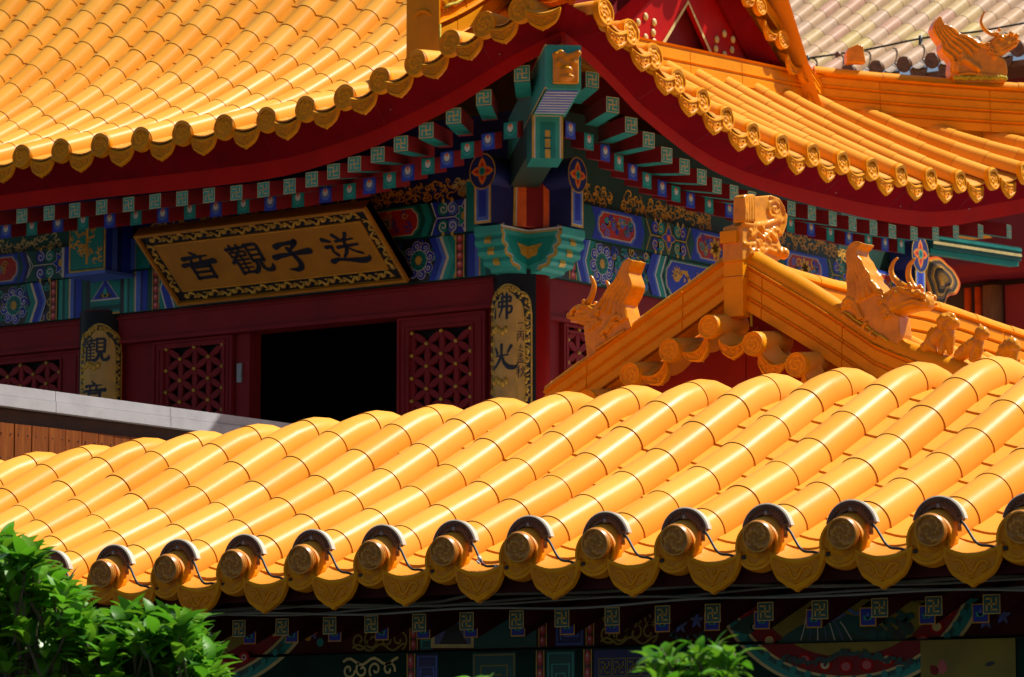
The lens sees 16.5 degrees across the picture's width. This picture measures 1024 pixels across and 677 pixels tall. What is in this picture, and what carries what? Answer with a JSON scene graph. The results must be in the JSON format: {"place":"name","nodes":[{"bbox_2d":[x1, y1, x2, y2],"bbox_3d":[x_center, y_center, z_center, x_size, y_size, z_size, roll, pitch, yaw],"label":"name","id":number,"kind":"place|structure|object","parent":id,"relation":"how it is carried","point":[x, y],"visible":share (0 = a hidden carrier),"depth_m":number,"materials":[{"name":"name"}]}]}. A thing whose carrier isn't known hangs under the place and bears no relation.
{"place":"outdoors","nodes":[
{"label":"outdoors","id":0,"kind":"place"},
{"bbox_2d":[0,0,1023,422],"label":"temple hall","id":1,"kind":"structure","parent":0,"point":[562,150],"depth_m":22.16,"materials":[{"name":"ceramic"}]},
{"bbox_2d":[0,349,78,393],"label":"window","id":2,"kind":"structure","parent":1,"relation":"in","point":[62,374],"depth_m":23.55,"materials":[{"name":"red wood"}]},
{"bbox_2d":[79,311,121,399],"bbox_3d":[-2.720,0.950,23.005,0.326,2.275,0.139,-3,-8,20],"label":"couplet board","id":3,"kind":"object","parent":1,"relation":"attached to","point":[100,361],"visible":0.38,"depth_m":23.06,"materials":[{"name":"gold paint"}]},
{"bbox_2d":[152,335,235,415],"bbox_3d":[-2.042,1.244,22.644,0.680,2.500,0.082,-5,-9,36],"label":"door leaf","id":4,"kind":"structure","parent":1,"relation":"in","point":[198,374],"depth_m":22.75,"materials":[{"name":"red wood"}]},
{"bbox_2d":[133,200,413,305],"bbox_3d":[-1.505,-0.524,22.024,1.884,0.464,0.488,-5,-9,36],"label":"plaque","id":5,"kind":"object","parent":1,"relation":"attached to","point":[346,245],"visible":1,"depth_m":21.96,"materials":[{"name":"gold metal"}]},
{"bbox_2d":[397,310,488,415],"bbox_3d":[-0.412,1.097,21.452,0.680,2.500,0.082,-5,-9,36],"label":"door leaf","id":6,"kind":"structure","parent":1,"relation":"in","point":[450,366],"depth_m":21.56,"materials":[{"name":"red wood"}]},
{"bbox_2d":[440,0,463,9],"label":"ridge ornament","id":7,"kind":"object","parent":1,"relation":"attached to","point":[445,4],"visible":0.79,"depth_m":20.55,"materials":[{"name":"ceramic"}]},
{"bbox_2d":[490,269,535,403],"bbox_3d":[-0.020,0.722,21.027,0.321,2.275,0.154,-5,-9,36],"label":"couplet board","id":8,"kind":"object","parent":1,"relation":"attached to","point":[513,342],"visible":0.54,"depth_m":21.05,"materials":[{"name":"gold paint"}]},
{"bbox_2d":[559,311,586,374],"bbox_3d":[0.583,0.979,21.780,0.082,2.215,1.000,-5,-9,36],"label":"window","id":9,"kind":"structure","parent":1,"relation":"in","point":[572,344],"depth_m":21.55,"materials":[{"name":"red wood"}]},
{"bbox_2d":[844,44,865,64],"bbox_3d":[2.365,-1.959,24.348,0.139,0.134,0.080,1,-7,-9],"label":"ridge stub","id":10,"kind":"object","parent":1,"relation":"on","point":[854,55],"visible":1,"depth_m":24.31,"materials":[{"name":"ceramic"}]},
{"bbox_2d":[928,11,1019,82],"bbox_3d":[3.211,-2.016,24.483,0.630,0.521,0.175,1,-7,-9],"label":"ridge beast","id":11,"kind":"object","parent":1,"relation":"on","point":[965,58],"visible":1,"depth_m":24.41,"materials":[{"name":"ceramic"}]},
{"bbox_2d":[543,230,1023,398],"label":"gable pavilion","id":12,"kind":"structure","parent":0,"point":[758,313],"depth_m":16.28,"materials":[{"name":"ceramic"}]},
{"bbox_2d":[566,258,644,358],"bbox_3d":[0.446,-0.128,16.811,0.387,0.474,0.149,-5,-9,36],"label":"ridge beast","id":13,"kind":"object","parent":12,"relation":"on","point":[610,315],"visible":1,"depth_m":16.73,"materials":[{"name":"ceramic"}]},
{"bbox_2d":[723,194,788,262],"bbox_3d":[1.140,-0.504,16.429,0.138,0.338,0.389,-5,-9,36],"label":"ridge finial","id":14,"kind":"object","parent":12,"relation":"on","point":[760,222],"visible":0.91,"depth_m":16.34,"materials":[{"name":"ceramic"}]},
{"bbox_2d":[840,241,937,343],"bbox_3d":[1.697,-0.192,15.889,0.447,0.508,0.151,-5,-9,36],"label":"ridge beast","id":15,"kind":"object","parent":12,"relation":"on","point":[871,300],"visible":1,"depth_m":15.86,"materials":[{"name":"ceramic"}]},
{"bbox_2d":[919,311,959,354],"bbox_3d":[1.907,-0.020,15.705,0.190,0.196,0.094,-5,-9,36],"label":"seated lion","id":16,"kind":"object","parent":12,"relation":"on","point":[940,337],"visible":1,"depth_m":15.66},
{"bbox_2d":[953,323,989,361],"bbox_3d":[2.033,0.026,15.608,0.178,0.184,0.075,-5,-9,36],"label":"figurine","id":17,"kind":"object","parent":12,"relation":"on","point":[972,349],"visible":0.95,"depth_m":15.57,"materials":[{"name":"ceramic"}]},
{"bbox_2d":[995,335,1020,361],"bbox_3d":[2.179,0.055,15.496,0.122,0.135,0.082,-5,-9,36],"label":"seated beast","id":18,"kind":"object","parent":12,"relation":"on","point":[1009,347],"visible":0.76,"depth_m":15.47,"materials":[{"name":"ceramic"}]},
{"bbox_2d":[946,259,1023,329],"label":"side gallery","id":19,"kind":"object","parent":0,"point":[993,292],"visible":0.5,"depth_m":28.58,"materials":[{"name":"red wood"}]},
{"label":"ground","id":20,"kind":"structure","parent":0,"visible":0},
{"bbox_2d":[0,521,242,676],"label":"leafy bush","id":21,"kind":"object","parent":20,"relation":"on","point":[49,623],"visible":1,"depth_m":8.38,"materials":[{"name":"green plant"}]},
{"bbox_2d":[0,384,291,460],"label":"plank canopy","id":22,"kind":"object","parent":20,"relation":"on","point":[38,420],"visible":0.13,"depth_m":17.46,"materials":[{"name":"wood"}]},
{"bbox_2d":[458,672,493,676],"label":"leafy twig","id":23,"kind":"object","parent":20,"relation":"on","point":[479,676],"visible":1,"depth_m":6.83,"materials":[{"name":"green plant"}]},
{"bbox_2d":[0,356,1023,676],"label":"front hall","id":24,"kind":"structure","parent":20,"relation":"on","point":[896,448],"depth_m":11.91,"materials":[{"name":"ceramic"}]},
{"bbox_2d":[43,549,94,594],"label":"eave lamp","id":25,"kind":"object","parent":24,"relation":"attached to","point":[62,558],"visible":0.14,"depth_m":12.50,"materials":[{"name":"white metal"}]},
{"bbox_2d":[89,544,158,589],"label":"eave lamp","id":26,"kind":"object","parent":24,"relation":"attached to","point":[102,572],"visible":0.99,"depth_m":12.29,"materials":[{"name":"brown metal"}]},
{"bbox_2d":[154,539,224,585],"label":"eave lamp","id":27,"kind":"object","parent":24,"relation":"attached to","point":[167,568],"visible":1,"depth_m":12.12,"materials":[{"name":"brown metal"}]},
{"bbox_2d":[220,534,292,580],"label":"eave lamp","id":28,"kind":"object","parent":24,"relation":"attached to","point":[233,563],"visible":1,"depth_m":11.94,"materials":[{"name":"brown metal"}]},
{"bbox_2d":[287,529,361,576],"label":"eave lamp","id":29,"kind":"object","parent":24,"relation":"attached to","point":[301,558],"visible":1,"depth_m":11.77,"materials":[{"name":"glazed ceramic"},{"name":"white plastic"},{"name":"black rubber"}]},
{"bbox_2d":[357,524,433,572],"bbox_3d":[-0.364,0.696,11.605,0.337,0.178,0.183,-5,-9,36],"label":"eave lamp","id":30,"kind":"object","parent":24,"relation":"attached to","point":[371,554],"visible":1,"depth_m":11.59,"materials":[{"name":"glazed ceramic"},{"name":"white plastic"},{"name":"black rubber"}]},
{"bbox_2d":[430,519,508,569],"bbox_3d":[-0.123,0.672,11.428,0.337,0.178,0.183,-5,-9,36],"label":"eave lamp","id":31,"kind":"object","parent":24,"relation":"attached to","point":[444,550],"visible":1,"depth_m":11.41,"materials":[{"name":"glazed ceramic"},{"name":"white plastic"},{"name":"black rubber"}]},
{"bbox_2d":[504,515,584,565],"bbox_3d":[0.118,0.649,11.252,0.337,0.178,0.183,-5,-9,36],"label":"eave lamp","id":32,"kind":"object","parent":24,"relation":"attached to","point":[518,546],"visible":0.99,"depth_m":11.24,"materials":[{"name":"grey painted metal"},{"name":"black plastic cable"}]},
{"bbox_2d":[96,575,1023,617],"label":"wire bundle","id":33,"kind":"object","parent":24,"relation":"attached to","point":[244,611],"visible":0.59,"depth_m":11.20,"materials":[{"name":"black rubber"}]},
{"bbox_2d":[581,511,663,562],"bbox_3d":[0.360,0.627,11.075,0.337,0.178,0.183,-5,-9,36],"label":"eave lamp","id":34,"kind":"object","parent":24,"relation":"attached to","point":[596,542],"visible":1,"depth_m":11.06,"materials":[{"name":"grey painted metal"},{"name":"black plastic cable"}]},
{"bbox_2d":[660,507,745,558],"bbox_3d":[0.602,0.606,10.898,0.337,0.178,0.183,-5,-9,36],"label":"eave lamp","id":35,"kind":"object","parent":24,"relation":"attached to","point":[675,539],"visible":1,"depth_m":10.89,"materials":[{"name":"grey painted metal"},{"name":"black plastic cable"}]},
{"bbox_2d":[742,503,829,555],"bbox_3d":[0.843,0.585,10.722,0.337,0.178,0.183,-5,-9,36],"label":"eave lamp","id":36,"kind":"object","parent":24,"relation":"attached to","point":[757,536],"visible":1,"depth_m":10.71,"materials":[{"name":"dark painted metal"},{"name":"pale plastic"},{"name":"black rubber cable"}]},
{"bbox_2d":[826,499,917,552],"bbox_3d":[1.084,0.565,10.545,0.337,0.178,0.183,-5,-9,36],"label":"eave lamp","id":37,"kind":"object","parent":24,"relation":"attached to","point":[843,532],"visible":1,"depth_m":10.53,"materials":[{"name":"dark painted metal"},{"name":"pale plastic"},{"name":"black rubber cable"}]},
{"bbox_2d":[912,495,1007,550],"bbox_3d":[1.326,0.546,10.368,0.337,0.178,0.183,-5,-9,36],"label":"eave lamp","id":38,"kind":"object","parent":24,"relation":"attached to","point":[930,529],"visible":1,"depth_m":10.36,"materials":[{"name":"dark painted metal"},{"name":"pale plastic"},{"name":"black rubber cable"}]},
{"bbox_2d":[1002,493,1023,543],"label":"eave lamp","id":39,"kind":"object","parent":24,"relation":"attached to","point":[1014,526],"visible":1,"depth_m":10.18,"materials":[{"name":"brown metal"}]},
{"bbox_2d":[629,630,762,676],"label":"bush","id":40,"kind":"object","parent":20,"relation":"on","point":[708,660],"visible":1,"depth_m":6.31,"materials":[{"name":"green plant"}]},
{"bbox_2d":[789,0,1023,265],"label":"pale roof hall","id":41,"kind":"structure","parent":20,"relation":"on","point":[836,27],"depth_m":37.38,"materials":[{"name":"tile"}]},
{"bbox_2d":[806,22,1023,60],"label":"roof cable","id":42,"kind":"object","parent":41,"relation":"attached to","point":[920,38],"visible":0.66,"depth_m":36.53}
]}

